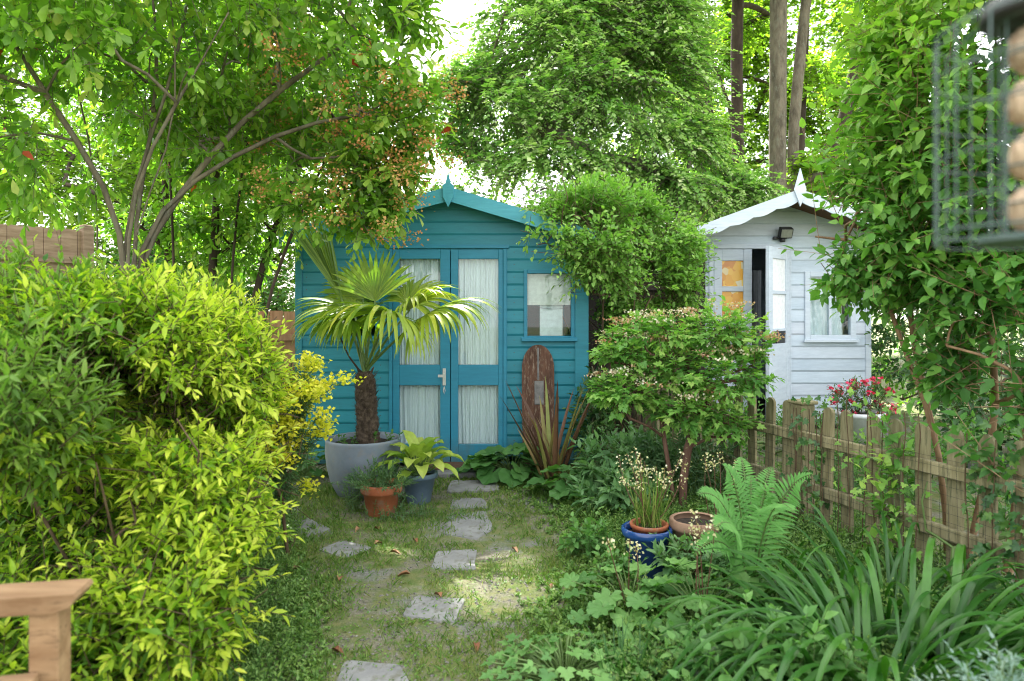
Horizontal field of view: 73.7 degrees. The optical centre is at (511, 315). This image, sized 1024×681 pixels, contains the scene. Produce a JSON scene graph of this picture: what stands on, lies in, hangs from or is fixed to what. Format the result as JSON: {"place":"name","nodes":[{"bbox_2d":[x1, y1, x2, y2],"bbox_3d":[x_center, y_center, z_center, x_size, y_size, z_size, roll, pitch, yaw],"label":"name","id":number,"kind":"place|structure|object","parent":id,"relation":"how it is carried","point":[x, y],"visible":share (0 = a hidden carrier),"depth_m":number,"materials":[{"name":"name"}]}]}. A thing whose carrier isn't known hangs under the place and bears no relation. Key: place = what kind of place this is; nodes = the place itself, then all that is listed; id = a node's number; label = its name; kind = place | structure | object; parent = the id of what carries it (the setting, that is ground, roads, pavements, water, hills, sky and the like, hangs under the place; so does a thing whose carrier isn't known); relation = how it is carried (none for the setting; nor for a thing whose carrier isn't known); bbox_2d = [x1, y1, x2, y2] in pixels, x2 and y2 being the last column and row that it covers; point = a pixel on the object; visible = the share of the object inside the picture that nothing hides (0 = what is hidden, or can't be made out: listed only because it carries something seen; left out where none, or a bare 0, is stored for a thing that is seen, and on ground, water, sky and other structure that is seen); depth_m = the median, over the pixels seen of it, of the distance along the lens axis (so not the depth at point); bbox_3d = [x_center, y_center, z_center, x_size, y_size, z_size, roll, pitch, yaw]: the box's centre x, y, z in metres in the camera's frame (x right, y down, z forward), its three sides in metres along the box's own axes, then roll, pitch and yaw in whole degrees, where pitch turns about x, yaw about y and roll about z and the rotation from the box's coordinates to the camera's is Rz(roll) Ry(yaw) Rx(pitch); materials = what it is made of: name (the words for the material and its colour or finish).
{"place":"outdoors","nodes":[
{"label":"outdoors","id":0,"kind":"place"},
{"bbox_2d":[1,0,1008,318],"label":"sky","id":1,"kind":"structure","parent":0,"point":[450,9],"materials":[{"name":"white"}]},
{"bbox_2d":[3,318,1023,680],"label":"ground","id":2,"kind":"structure","parent":0,"point":[415,576],"depth_m":3.25,"materials":[{"name":"green plant"}]},
{"bbox_2d":[0,578,93,680],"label":"garden bench","id":3,"kind":"object","parent":2,"relation":"on","point":[45,606],"visible":1,"depth_m":1.44,"materials":[{"name":"brown wood"}]},
{"bbox_2d":[0,224,93,293],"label":"boundary fence","id":4,"kind":"object","parent":2,"relation":"on","point":[73,242],"visible":0.27,"depth_m":6.65,"materials":[{"name":"brown wood"}]},
{"bbox_2d":[0,217,280,566],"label":"green shrub","id":5,"kind":"object","parent":2,"relation":"on","point":[37,418],"visible":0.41,"depth_m":2.05,"materials":[{"name":"green plant"}]},
{"bbox_2d":[1,253,310,581],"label":"shaded shrub","id":6,"kind":"object","parent":2,"relation":"on","point":[45,257],"visible":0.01,"depth_m":3.14,"materials":[{"name":"green plant"}]},
{"bbox_2d":[0,219,316,680],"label":"golden shrub","id":7,"kind":"object","parent":2,"relation":"on","point":[195,368],"visible":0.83,"depth_m":2.31,"materials":[{"name":"green plant"}]},
{"bbox_2d":[0,101,335,315],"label":"tree","id":8,"kind":"object","parent":2,"relation":"on","point":[70,163],"visible":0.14,"depth_m":12.13,"materials":[{"name":"green plant"}]},
{"bbox_2d":[4,500,341,680],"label":"ground cover","id":9,"kind":"object","parent":2,"relation":"on","point":[253,670],"visible":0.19,"depth_m":2.67,"materials":[{"name":"green plant"}]},
{"bbox_2d":[94,238,294,378],"bbox_3d":[-4.586,0.194,10.773,5.183,2.824,3.033,0,0,0],"label":"tree","id":10,"kind":"object","parent":2,"relation":"on","point":[262,303],"visible":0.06,"depth_m":10.52,"materials":[{"name":"green plant"}]},
{"bbox_2d":[0,0,393,261],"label":"tree","id":11,"kind":"object","parent":2,"relation":"on","point":[34,104],"visible":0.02,"depth_m":14.38,"materials":[{"name":"green plant"}]},
{"bbox_2d":[34,18,389,330],"bbox_3d":[-2.232,-0.575,5.508,2.803,3.655,1.569,0,0,0],"label":"photinia tree","id":12,"kind":"object","parent":2,"relation":"on","point":[173,234],"visible":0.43,"depth_m":5.21,"materials":[{"name":"green plant"}]},
{"bbox_2d":[0,0,472,277],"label":"photinia tree","id":13,"kind":"object","parent":2,"relation":"on","point":[359,153],"visible":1,"depth_m":4.13,"materials":[{"name":"green plant"}]},
{"bbox_2d":[246,311,294,398],"bbox_3d":[-2.600,0.570,7.750,1.587,1.360,0.100,0,0,-20],"label":"boundary fence","id":14,"kind":"object","parent":2,"relation":"on","point":[286,337],"visible":0.06,"depth_m":7.75,"materials":[{"name":"red wood"}]},
{"bbox_2d":[259,345,315,545],"bbox_3d":[-1.277,0.705,3.516,0.547,1.096,0.520,0,0,0],"label":"grey leaved shrub","id":15,"kind":"object","parent":2,"relation":"on","point":[289,473],"visible":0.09,"depth_m":3.48,"materials":[{"name":"green plant"}]},
{"bbox_2d":[294,446,325,478],"bbox_3d":[-1.552,1.118,5.212,0.574,0.268,0.472,0,0,0],"label":"butterbur","id":16,"kind":"object","parent":2,"relation":"on","point":[311,470],"visible":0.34,"depth_m":5.14,"materials":[{"name":"green plant"}]},
{"bbox_2d":[257,350,365,554],"bbox_3d":[-1.125,0.716,3.505,0.720,1.073,0.610,0,0,0],"label":"spurge plant","id":17,"kind":"object","parent":2,"relation":"on","point":[309,395],"visible":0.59,"depth_m":3.45,"materials":[{"name":"yellow leaf"},{"name":"twig"}]},
{"bbox_2d":[319,541,370,556],"bbox_3d":[-0.897,1.267,3.635,0.224,0.050,0.210,0,0,33],"label":"stepping stone","id":18,"kind":"object","parent":2,"relation":"on","point":[338,546],"visible":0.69,"depth_m":3.64,"materials":[{"name":"grey stone"}]},
{"bbox_2d":[338,469,368,513],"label":"leafy plant","id":19,"kind":"object","parent":2,"relation":"on","point":[356,501],"visible":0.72,"depth_m":4.33,"materials":[{"name":"green plant"}]},
{"bbox_2d":[325,431,400,499],"bbox_3d":[-1.040,1.052,4.780,0.524,0.395,0.524,0,0,0],"label":"planter","id":20,"kind":"object","parent":2,"relation":"on","point":[342,459],"visible":0.65,"depth_m":4.57,"materials":[{"name":"grey ceramic"}]},
{"bbox_2d":[289,220,500,443],"bbox_3d":[-0.825,0.102,4.659,1.321,1.596,1.430,0,0,-22],"label":"palm tree","id":21,"kind":"object","parent":20,"relation":"in","point":[352,291],"visible":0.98,"depth_m":4.72,"materials":[{"name":"green plant"}]},
{"bbox_2d":[337,660,408,680],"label":"stepping stone","id":22,"kind":"object","parent":2,"relation":"on","point":[369,672],"visible":0.97,"depth_m":2.37,"materials":[{"name":"grey stone"}]},
{"bbox_2d":[360,478,401,517],"bbox_3d":[-0.822,1.151,4.300,0.264,0.197,0.264,0,0,0],"label":"plant pot","id":23,"kind":"object","parent":2,"relation":"on","point":[372,495],"visible":0.52,"depth_m":4.21,"materials":[{"name":"ceramic"}]},
{"bbox_2d":[329,456,420,502],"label":"potted herb","id":24,"kind":"object","parent":23,"relation":"in","point":[368,482],"visible":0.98,"depth_m":4.25,"materials":[{"name":"green plant"}]},
{"bbox_2d":[350,493,464,523],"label":"leafy plant","id":25,"kind":"object","parent":2,"relation":"on","point":[402,509],"visible":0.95,"depth_m":4.19,"materials":[{"name":"green plant"}]},
{"bbox_2d":[404,468,437,504],"bbox_3d":[-0.620,1.146,4.550,0.254,0.208,0.254,0,0,0],"label":"plant pot","id":26,"kind":"object","parent":2,"relation":"on","point":[424,485],"visible":0.54,"depth_m":4.47,"materials":[{"name":"blue ceramic"}]},
{"bbox_2d":[373,430,464,481],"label":"hosta","id":27,"kind":"object","parent":26,"relation":"in","point":[421,452],"visible":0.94,"depth_m":4.49,"materials":[{"name":"green plant"}]},
{"bbox_2d":[403,596,464,622],"bbox_3d":[-0.328,1.267,2.900,0.242,0.050,0.230,0,0,9],"label":"stepping stone","id":28,"kind":"object","parent":2,"relation":"on","point":[441,606],"visible":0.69,"depth_m":2.89,"materials":[{"name":"grey stone"}]},
{"bbox_2d":[278,173,594,463],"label":"garden shed","id":29,"kind":"structure","parent":2,"relation":"on","point":[458,224],"depth_m":5.65,"materials":[{"name":"teal paint"}]},
{"bbox_2d":[400,385,439,443],"bbox_3d":[-0.763,0.818,5.710,0.404,0.537,0.023,0,0,0],"label":"net curtain","id":30,"kind":"object","parent":29,"relation":"hanging from","point":[419,410],"visible":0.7,"depth_m":5.71,"materials":[{"name":"fabric"}]},
{"bbox_2d":[400,259,439,364],"bbox_3d":[-0.763,-0.033,5.710,0.404,0.926,0.028,0,0,0],"label":"net curtain","id":31,"kind":"object","parent":29,"relation":"hanging from","point":[419,269],"visible":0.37,"depth_m":5.71,"materials":[{"name":"fabric"}]},
{"bbox_2d":[393,249,449,462],"bbox_3d":[-0.748,0.337,5.659,0.474,1.767,0.042,0,0,0],"label":"door","id":32,"kind":"structure","parent":29,"relation":"in","point":[402,374],"depth_m":5.64,"materials":[{"name":"teal paint"}]},
{"bbox_2d":[451,249,502,462],"bbox_3d":[-0.290,0.337,5.659,0.431,1.767,0.042,0,0,0],"label":"door","id":33,"kind":"structure","parent":29,"relation":"in","point":[460,374],"depth_m":5.64,"materials":[{"name":"teal paint"}]},
{"bbox_2d":[458,259,497,364],"bbox_3d":[-0.280,-0.033,5.709,0.397,0.926,0.029,0,0,0],"label":"net curtain","id":34,"kind":"object","parent":29,"relation":"hanging from","point":[477,277],"visible":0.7,"depth_m":5.71,"materials":[{"name":"fabric"}]},
{"bbox_2d":[458,385,497,443],"bbox_3d":[-0.280,0.818,5.710,0.397,0.537,0.030,0,0,0],"label":"net curtain","id":35,"kind":"object","parent":29,"relation":"hanging from","point":[477,414],"visible":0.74,"depth_m":5.71,"materials":[{"name":"fabric"}]},
{"bbox_2d":[527,274,569,308],"bbox_3d":[0.307,-0.203,5.691,0.380,0.305,0.024,0,0,0],"label":"roller blind","id":36,"kind":"object","parent":29,"relation":"attached to","point":[539,286],"visible":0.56,"depth_m":5.70,"materials":[{"name":"fabric"}]},
{"bbox_2d":[521,270,576,340],"bbox_3d":[0.307,-0.081,5.647,0.460,0.591,0.085,0,0,0],"label":"window","id":37,"kind":"structure","parent":29,"relation":"in","point":[572,337],"depth_m":5.63,"materials":[{"name":"teal paint"}]},
{"bbox_2d":[540,305,562,335],"bbox_3d":[0.328,0.026,5.721,0.191,0.307,0.002,0,0,0],"label":"paper sheet","id":38,"kind":"object","parent":29,"relation":"attached to","point":[551,320],"visible":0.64,"depth_m":5.72,"materials":[{"name":"white paper"}]},
{"bbox_2d":[280,469,594,680],"bbox_3d":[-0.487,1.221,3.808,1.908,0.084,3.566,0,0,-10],"label":"grass","id":39,"kind":"structure","parent":2,"relation":"on","point":[332,492],"depth_m":3.36,"materials":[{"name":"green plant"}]},
{"bbox_2d":[431,549,476,570],"bbox_3d":[-0.289,1.267,3.487,0.222,0.050,0.289,0,0,0],"label":"stepping stone","id":40,"kind":"object","parent":2,"relation":"on","point":[456,559],"visible":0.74,"depth_m":3.47,"materials":[{"name":"grey stone"}]},
{"bbox_2d":[443,511,492,539],"bbox_3d":[-0.255,1.267,4.070,0.284,0.050,0.547,0,0,0],"label":"stepping stone","id":41,"kind":"object","parent":2,"relation":"on","point":[467,527],"visible":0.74,"depth_m":4.01,"materials":[{"name":"grey stone"}]},
{"bbox_2d":[447,480,498,493],"bbox_3d":[-0.276,1.257,4.954,0.373,0.050,0.338,0,0,0],"label":"stepping stone","id":42,"kind":"object","parent":2,"relation":"on","point":[460,486],"visible":0.67,"depth_m":4.91,"materials":[{"name":"grey stone"}]},
{"bbox_2d":[450,442,568,487],"bbox_3d":[-0.009,1.119,5.231,0.784,0.267,0.691,0,0,39],"label":"butterbur","id":43,"kind":"object","parent":2,"relation":"on","point":[482,460],"visible":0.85,"depth_m":5.09,"materials":[{"name":"green plant"}]},
{"bbox_2d":[523,454,559,473],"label":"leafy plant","id":44,"kind":"object","parent":2,"relation":"on","point":[531,464],"visible":0.04,"depth_m":5.33,"materials":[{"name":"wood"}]},
{"bbox_2d":[522,345,553,452],"bbox_3d":[0.213,0.676,5.571,0.264,0.870,0.141,0,0,0],"label":"wooden board","id":45,"kind":"object","parent":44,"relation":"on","point":[537,365],"visible":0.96,"depth_m":5.56,"materials":[{"name":"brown wood"}]},
{"bbox_2d":[501,376,595,487],"bbox_3d":[0.268,0.847,5.005,0.718,0.806,0.650,0,0,0],"label":"phormium","id":46,"kind":"object","parent":2,"relation":"on","point":[549,443],"visible":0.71,"depth_m":4.93,"materials":[{"name":"brown plant"}]},
{"bbox_2d":[523,459,595,499],"bbox_3d":[0.427,1.109,4.681,0.684,0.288,0.485,0,0,-20],"label":"butterbur","id":47,"kind":"object","parent":2,"relation":"on","point":[558,491],"visible":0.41,"depth_m":4.57,"materials":[{"name":"green plant"}]},
{"bbox_2d":[479,629,648,680],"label":"geranium","id":48,"kind":"object","parent":2,"relation":"on","point":[556,671],"visible":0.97,"depth_m":2.27,"materials":[{"name":"green plant"}]},
{"bbox_2d":[396,0,790,243],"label":"lime tree","id":49,"kind":"object","parent":2,"relation":"on","point":[597,50],"visible":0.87,"depth_m":10.79,"materials":[{"name":"green plant"}]},
{"bbox_2d":[556,506,646,589],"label":"border perennial","id":50,"kind":"object","parent":2,"relation":"on","point":[591,539],"visible":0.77,"depth_m":3.44,"materials":[{"name":"green plant"}]},
{"bbox_2d":[512,147,725,372],"bbox_3d":[2.839,-0.746,13.023,7.335,4.889,2.572,0,0,-5],"label":"yew tree","id":51,"kind":"object","parent":2,"relation":"on","point":[540,191],"visible":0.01,"depth_m":12.53,"materials":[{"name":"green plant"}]},
{"bbox_2d":[569,614,669,680],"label":"day lily","id":52,"kind":"object","parent":2,"relation":"on","point":[621,641],"visible":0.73,"depth_m":2.29,"materials":[{"name":"green plant"}]},
{"bbox_2d":[564,419,682,516],"bbox_3d":[0.724,1.033,4.450,0.760,0.628,1.128,0,0,24],"label":"peony","id":53,"kind":"object","parent":2,"relation":"on","point":[603,487],"visible":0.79,"depth_m":4.39,"materials":[{"name":"green plant"}]},
{"bbox_2d":[563,264,694,447],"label":"dead stems","id":54,"kind":"object","parent":2,"relation":"on","point":[609,366],"visible":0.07,"depth_m":6.06,"materials":[{"name":"brown plant"}]},
{"bbox_2d":[594,639,683,680],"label":"geranium","id":55,"kind":"object","parent":2,"relation":"on","point":[653,668],"visible":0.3,"depth_m":2.33,"materials":[{"name":"green plant"}]},
{"bbox_2d":[559,537,723,651],"bbox_3d":[0.470,1.071,2.787,0.626,0.363,0.640,0,0,-44],"label":"tellima","id":56,"kind":"object","parent":2,"relation":"on","point":[604,602],"visible":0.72,"depth_m":2.71,"materials":[{"name":"green plant"}]},
{"bbox_2d":[621,521,672,578],"bbox_3d":[0.652,1.135,3.300,0.246,0.229,0.246,0,0,0],"label":"plant pot","id":57,"kind":"object","parent":2,"relation":"on","point":[629,533],"visible":0.52,"depth_m":3.21,"materials":[{"name":"ceramic"}]},
{"bbox_2d":[629,518,668,533],"bbox_3d":[0.664,1.065,3.305,0.188,0.122,0.188,0,0,0],"label":"plant pot","id":58,"kind":"object","parent":57,"relation":"in","point":[663,528],"visible":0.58,"depth_m":3.25,"materials":[{"name":"ceramic"}]},
{"bbox_2d":[615,448,691,527],"bbox_3d":[0.661,0.832,3.304,0.364,0.392,0.305,0,0,-36],"label":"saxifrage","id":59,"kind":"object","parent":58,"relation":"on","point":[650,518],"visible":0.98,"depth_m":3.29,"materials":[{"name":"white flower petals"},{"name":"green stem"},{"name":"leaf"}]},
{"bbox_2d":[589,252,704,428],"bbox_3d":[1.320,0.295,7.250,1.424,1.910,0.100,0,0,4],"label":"boundary fence","id":60,"kind":"object","parent":2,"relation":"on","point":[592,303],"visible":0.02,"depth_m":7.25,"materials":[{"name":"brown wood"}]},
{"bbox_2d":[584,295,785,511],"bbox_3d":[1.073,0.560,4.332,1.239,1.384,0.931,0,0,0],"label":"viburnum","id":61,"kind":"object","parent":2,"relation":"on","point":[688,383],"visible":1,"depth_m":4.20,"materials":[{"name":"green plant"}]},
{"bbox_2d":[669,511,721,578],"bbox_3d":[0.887,1.115,3.300,0.250,0.270,0.250,0,0,0],"label":"plant pot","id":62,"kind":"object","parent":2,"relation":"on","point":[679,524],"visible":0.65,"depth_m":3.26,"materials":[{"name":"beige ceramic"}]},
{"bbox_2d":[633,422,758,501],"bbox_3d":[1.174,1.013,4.599,0.908,0.606,0.605,0,0,-19],"label":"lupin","id":63,"kind":"object","parent":2,"relation":"on","point":[698,451],"visible":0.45,"depth_m":4.49,"materials":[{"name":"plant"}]},
{"bbox_2d":[623,509,777,645],"bbox_3d":[0.712,0.997,2.627,0.576,0.510,0.650,0,0,-38],"label":"tellima","id":64,"kind":"object","parent":2,"relation":"on","point":[636,601],"visible":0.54,"depth_m":2.62,"materials":[{"name":"green plant"}]},
{"bbox_2d":[641,506,771,589],"bbox_3d":[0.902,1.119,3.172,0.664,0.413,0.342,0,0,-22],"label":"border perennial","id":65,"kind":"object","parent":2,"relation":"on","point":[659,551],"visible":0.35,"depth_m":3.10,"materials":[{"name":"green plant"}]},
{"bbox_2d":[696,452,759,531],"bbox_3d":[1.131,0.994,3.730,0.462,0.516,0.447,0,0,0],"label":"tellima","id":66,"kind":"object","parent":2,"relation":"on","point":[712,505],"visible":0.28,"depth_m":3.73,"materials":[{"name":"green plant"}]},
{"bbox_2d":[708,0,789,203],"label":"tall tree","id":67,"kind":"object","parent":2,"relation":"on","point":[739,37],"visible":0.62,"depth_m":15.00,"materials":[{"name":"green plant"}]},
{"bbox_2d":[574,0,925,318],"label":"tree","id":68,"kind":"object","parent":2,"relation":"on","point":[753,79],"visible":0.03,"depth_m":21.75,"materials":[{"name":"green plant"}]},
{"bbox_2d":[691,457,812,598],"bbox_3d":[0.975,0.926,2.685,0.382,0.652,0.670,0,0,34],"label":"fern","id":69,"kind":"object","parent":2,"relation":"on","point":[759,516],"visible":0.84,"depth_m":2.75,"materials":[{"name":"green plant"}]},
{"bbox_2d":[504,460,1023,680],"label":"ground cover","id":70,"kind":"object","parent":2,"relation":"on","point":[616,522],"visible":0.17,"depth_m":3.13,"materials":[{"name":"green plant"}]},
{"bbox_2d":[648,589,880,680],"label":"mint","id":71,"kind":"object","parent":2,"relation":"on","point":[739,642],"visible":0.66,"depth_m":2.10,"materials":[{"name":"green plant"}]},
{"bbox_2d":[664,168,881,426],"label":"garden shed","id":72,"kind":"structure","parent":2,"relation":"on","point":[804,362],"depth_m":7.50,"materials":[{"name":"white paint"}]},
{"bbox_2d":[714,249,751,413],"bbox_3d":[2.426,0.212,7.510,0.417,1.876,0.040,0,0,0],"label":"door","id":73,"kind":"structure","parent":72,"relation":"in","point":[733,271],"depth_m":7.49,"materials":[{"name":"white paint"}]},
{"bbox_2d":[752,270,761,362],"bbox_3d":[2.723,0.025,7.613,0.109,1.050,0.075,0,0,26],"label":"grey coat","id":74,"kind":"object","parent":72,"relation":"hanging from","point":[756,285],"visible":0.5,"depth_m":7.62,"materials":[{"name":"fabric"}]},
{"bbox_2d":[761,246,789,423],"bbox_3d":[2.835,0.214,7.276,0.168,1.871,0.530,0,0,44],"label":"door","id":75,"kind":"structure","parent":72,"relation":"in","point":[777,264],"depth_m":7.26,"materials":[{"name":"white paint"}]},
{"bbox_2d":[810,277,841,334],"bbox_3d":[3.451,-0.103,7.559,0.425,0.698,0.029,0,0,0],"label":"net curtain","id":76,"kind":"object","parent":72,"relation":"hanging from","point":[818,318],"visible":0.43,"depth_m":7.56,"materials":[{"name":"fabric"}]},
{"bbox_2d":[803,271,858,341],"bbox_3d":[3.492,-0.093,7.495,0.601,0.777,0.090,0,0,0],"label":"window","id":77,"kind":"structure","parent":72,"relation":"in","point":[851,337],"depth_m":7.48,"materials":[{"name":"white paint"}]},
{"bbox_2d":[659,395,938,499],"bbox_3d":[2.343,0.982,5.681,2.403,0.721,2.333,0,0,0],"label":"border plant","id":78,"kind":"object","parent":2,"relation":"on","point":[778,438],"visible":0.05,"depth_m":5.75,"materials":[{"name":"green plant"}]},
{"bbox_2d":[669,578,937,680],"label":"day lily","id":79,"kind":"object","parent":2,"relation":"on","point":[883,631],"visible":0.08,"depth_m":2.40,"materials":[{"name":"green plant"}]},
{"bbox_2d":[589,366,1023,619],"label":"picket fence","id":80,"kind":"object","parent":2,"relation":"on","point":[952,532],"visible":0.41,"depth_m":3.50,"materials":[{"name":"brown wood"}]},
{"bbox_2d":[779,394,839,534],"bbox_3d":[1.655,0.845,3.836,0.201,0.840,0.370,0,0,0],"label":"ivy","id":81,"kind":"object","parent":80,"relation":"attached to","point":[802,441],"visible":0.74,"depth_m":3.82,"materials":[{"name":"green plant"}]},
{"bbox_2d":[827,380,931,565],"bbox_3d":[1.796,0.798,3.395,0.187,0.917,0.540,0,0,-17],"label":"ivy","id":82,"kind":"object","parent":80,"relation":"attached to","point":[912,509],"visible":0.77,"depth_m":3.37,"materials":[{"name":"green plant"}]},
{"bbox_2d":[956,409,1023,613],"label":"ivy","id":83,"kind":"object","parent":80,"relation":"attached to","point":[996,491],"visible":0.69,"depth_m":2.80,"materials":[{"name":"green plant"}]},
{"bbox_2d":[767,0,865,196],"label":"tall tree","id":84,"kind":"object","parent":2,"relation":"on","point":[779,81],"visible":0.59,"depth_m":13.79,"materials":[{"name":"grey plant"}]},
{"bbox_2d":[632,537,1023,680],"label":"day lily","id":85,"kind":"object","parent":2,"relation":"on","point":[914,615],"visible":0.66,"depth_m":2.30,"materials":[{"name":"green plant"}]},
{"bbox_2d":[711,501,1023,676],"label":"day lily","id":86,"kind":"object","parent":2,"relation":"on","point":[902,559],"visible":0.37,"depth_m":2.90,"materials":[{"name":"green plant"}]},
{"bbox_2d":[799,0,986,193],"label":"tall tree","id":87,"kind":"object","parent":2,"relation":"on","point":[841,115],"visible":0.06,"depth_m":15.82,"materials":[{"name":"green plant"}]},
{"bbox_2d":[778,0,1023,574],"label":"mock orange","id":88,"kind":"object","parent":2,"relation":"on","point":[903,262],"visible":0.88,"depth_m":3.08,"materials":[{"name":"green plant"}]},
{"bbox_2d":[815,407,1021,535],"bbox_3d":[3.975,0.898,4.637,3.902,1.051,2.331,0,0,-19],"label":"border plant","id":89,"kind":"object","parent":2,"relation":"on","point":[942,443],"visible":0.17,"depth_m":4.55,"materials":[{"name":"green plant"}]},
{"bbox_2d":[845,303,1023,467],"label":"laurel","id":90,"kind":"object","parent":2,"relation":"on","point":[876,348],"visible":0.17,"depth_m":6.26,"materials":[{"name":"green plant"}]},
{"bbox_2d":[846,396,1023,590],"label":"creeping shrub","id":91,"kind":"object","parent":2,"relation":"on","point":[878,504],"visible":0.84,"depth_m":3.30,"materials":[{"name":"green plant"}]},
{"bbox_2d":[871,307,1022,414],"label":"laurel","id":92,"kind":"object","parent":2,"relation":"on","point":[905,396],"visible":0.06,"depth_m":8.53,"materials":[{"name":"green plant"}]},
{"bbox_2d":[907,626,1023,680],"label":"artemisia","id":93,"kind":"object","parent":2,"relation":"on","point":[1000,675],"visible":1,"depth_m":1.61,"materials":[{"name":"silver plant"}]},
{"bbox_3d":[0.773,0.227,0.740,0.412,2.046,0.012,0,0,0],"label":"feeder pole","id":94,"kind":"object","parent":2,"relation":"on","visible":0},
{"bbox_2d":[933,0,1023,249],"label":"bird feeder","id":95,"kind":"object","parent":94,"relation":"hanging from","point":[1000,19],"visible":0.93,"depth_m":0.75,"materials":[{"name":"metal"}]},
{"bbox_2d":[1004,187,1023,231],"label":"fat ball","id":96,"kind":"object","parent":95,"relation":"in","point":[1015,211],"visible":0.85,"depth_m":0.74,"materials":[{"name":"beige food"}]},
{"bbox_2d":[1005,79,1023,128],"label":"fat ball","id":97,"kind":"object","parent":95,"relation":"in","point":[1016,110],"visible":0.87,"depth_m":0.74,"materials":[{"name":"beige food"}]},
{"bbox_2d":[1005,27,1023,75],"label":"fat ball","id":98,"kind":"object","parent":95,"relation":"in","point":[1016,62],"visible":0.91,"depth_m":0.74,"materials":[{"name":"beige food"}]},
{"bbox_2d":[1005,133,1023,181],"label":"fat ball","id":99,"kind":"object","parent":95,"relation":"in","point":[1016,153],"visible":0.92,"depth_m":0.74,"materials":[{"name":"beige food"}]},
{"bbox_3d":[2.856,1.141,5.600,0.274,0.219,0.274,0,0,0],"label":"plant stand","id":100,"kind":"object","parent":2,"relation":"on","visible":0},
{"bbox_2d":[835,409,885,443],"bbox_3d":[2.856,0.910,5.600,0.374,0.240,0.374,0,0,0],"label":"plant pot","id":101,"kind":"object","parent":100,"relation":"on","point":[859,420],"visible":0.41,"depth_m":5.47,"materials":[{"name":"metal"}]},
{"bbox_2d":[825,375,898,415],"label":"azalea","id":102,"kind":"object","parent":101,"relation":"in","point":[856,388],"visible":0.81,"depth_m":5.58,"materials":[{"name":"pink plant"}]},
{"bbox_2d":[562,365,622,458],"bbox_3d":[0.673,0.838,5.462,0.589,0.882,0.562,0,0,0],"label":"hellebore","id":103,"kind":"object","parent":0,"point":[599,414],"visible":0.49,"depth_m":5.39,"materials":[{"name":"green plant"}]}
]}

